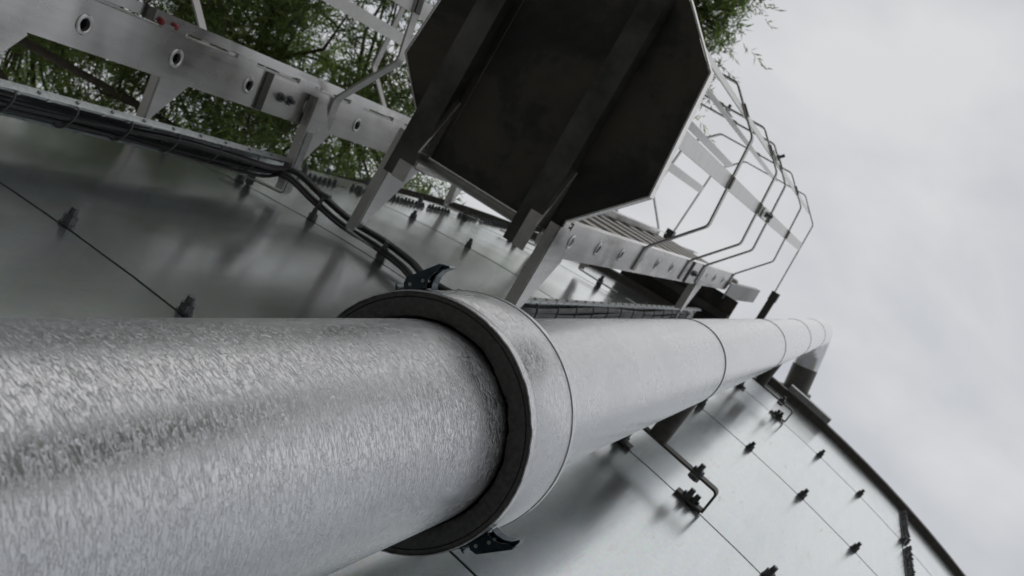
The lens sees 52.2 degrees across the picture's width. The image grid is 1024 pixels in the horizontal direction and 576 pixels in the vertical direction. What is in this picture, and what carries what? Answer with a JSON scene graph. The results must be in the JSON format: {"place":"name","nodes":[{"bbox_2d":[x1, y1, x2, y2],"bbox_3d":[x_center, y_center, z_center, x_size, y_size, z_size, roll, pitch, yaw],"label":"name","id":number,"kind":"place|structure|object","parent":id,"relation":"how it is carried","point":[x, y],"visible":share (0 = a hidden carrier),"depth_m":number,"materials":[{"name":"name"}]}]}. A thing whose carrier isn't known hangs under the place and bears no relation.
{"place":"outdoors","nodes":[
{"label":"outdoors","id":0,"kind":"place"},
{"bbox_2d":[0,0,1023,575],"label":"sky","id":1,"kind":"structure","parent":0,"point":[899,124],"materials":[{"name":"white"}]},
{"bbox_3d":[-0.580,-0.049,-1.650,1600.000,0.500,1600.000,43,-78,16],"label":"ground","id":2,"kind":"structure","parent":0,"visible":0},
{"bbox_2d":[0,0,465,204],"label":"willow tree","id":3,"kind":"object","parent":2,"relation":"on","point":[59,59],"visible":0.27,"depth_m":10.09,"materials":[{"name":"green plant"}]},
{"bbox_2d":[153,0,785,141],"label":"willow tree","id":4,"kind":"object","parent":2,"relation":"on","point":[706,10],"visible":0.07,"depth_m":9.38,"materials":[{"name":"green plant"}]},
{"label":"tank foundation slab","id":5,"kind":"structure","parent":2,"relation":"on","visible":0},
{"bbox_2d":[0,317,832,575],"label":"insulated pipe","id":6,"kind":"object","parent":5,"relation":"on","point":[228,446],"visible":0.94,"depth_m":0.64,"materials":[{"name":"metal"}]},
{"bbox_2d":[335,264,575,555],"bbox_3d":[-0.069,0.137,1.063,0.285,0.139,0.267,43,-78,16],"label":"flange cover","id":7,"kind":"object","parent":6,"relation":"attached to","point":[542,409],"visible":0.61,"depth_m":1.00,"materials":[{"name":"metal"}]},
{"bbox_2d":[0,82,965,575],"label":"storage tank","id":8,"kind":"object","parent":5,"relation":"on","point":[90,226],"visible":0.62,"depth_m":2.34,"materials":[{"name":"metal"}]},
{"bbox_2d":[0,79,288,177],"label":"cable tray","id":9,"kind":"object","parent":8,"relation":"attached to","point":[14,90],"visible":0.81,"depth_m":2.21,"materials":[{"name":"metal"}]},
{"bbox_2d":[0,0,542,246],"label":"caged ladder","id":10,"kind":"object","parent":8,"relation":"attached to","point":[170,56],"visible":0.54,"depth_m":2.56,"materials":[{"name":"metal"}]},
{"bbox_2d":[0,101,686,312],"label":"cable","id":11,"kind":"object","parent":8,"relation":"attached to","point":[47,114],"visible":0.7,"depth_m":2.42,"materials":[{"name":"black rubber"}]},
{"bbox_2d":[0,106,687,318],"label":"cable","id":12,"kind":"object","parent":8,"relation":"attached to","point":[161,149],"visible":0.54,"depth_m":2.58,"materials":[{"name":"black rubber"}]},
{"bbox_2d":[0,94,690,314],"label":"cable","id":13,"kind":"object","parent":8,"relation":"attached to","point":[413,264],"visible":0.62,"depth_m":2.70,"materials":[{"name":"black rubber"}]},
{"bbox_2d":[61,119,688,318],"bbox_3d":[-0.461,-0.087,2.409,0.796,7.134,0.138,32,-81,17],"label":"cable","id":14,"kind":"object","parent":8,"relation":"attached to","point":[308,193],"visible":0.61,"depth_m":2.73,"materials":[{"name":"black rubber"}]},
{"bbox_2d":[346,40,812,318],"bbox_3d":[0.684,-0.203,4.798,0.820,4.608,1.336,33,-81,17],"label":"caged ladder","id":15,"kind":"object","parent":8,"relation":"attached to","point":[616,239],"visible":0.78,"depth_m":3.57,"materials":[{"name":"metal"}]},
{"bbox_2d":[383,0,713,250],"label":"rest platform","id":16,"kind":"structure","parent":15,"relation":"attached to","point":[528,118],"depth_m":2.60,"materials":[{"name":"metal"}]},
{"bbox_2d":[516,297,700,318],"bbox_3d":[0.464,0.100,3.948,0.043,2.840,0.082,43,-78,16],"label":"cable tray","id":17,"kind":"object","parent":8,"relation":"attached to","point":[533,302],"visible":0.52,"depth_m":3.36,"materials":[{"name":"metal"}]},
{"bbox_2d":[618,404,718,513],"bbox_3d":[0.407,0.341,2.460,0.302,0.049,0.233,41,-79,16],"label":"pipe bracket","id":18,"kind":"object","parent":8,"relation":"attached to","point":[662,432],"visible":0.5,"depth_m":2.45,"materials":[{"name":"metal"}]},
{"bbox_2d":[620,271,738,318],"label":"exit platform","id":19,"kind":"structure","parent":8,"relation":"on","point":[710,302],"depth_m":5.64,"materials":[{"name":"metal"}]},
{"bbox_2d":[738,364,792,422],"bbox_3d":[1.154,0.404,4.586,0.302,0.049,0.233,41,-79,16],"label":"pipe bracket","id":20,"kind":"object","parent":8,"relation":"attached to","point":[763,379],"visible":0.48,"depth_m":4.57,"materials":[{"name":"metal"}]}
]}

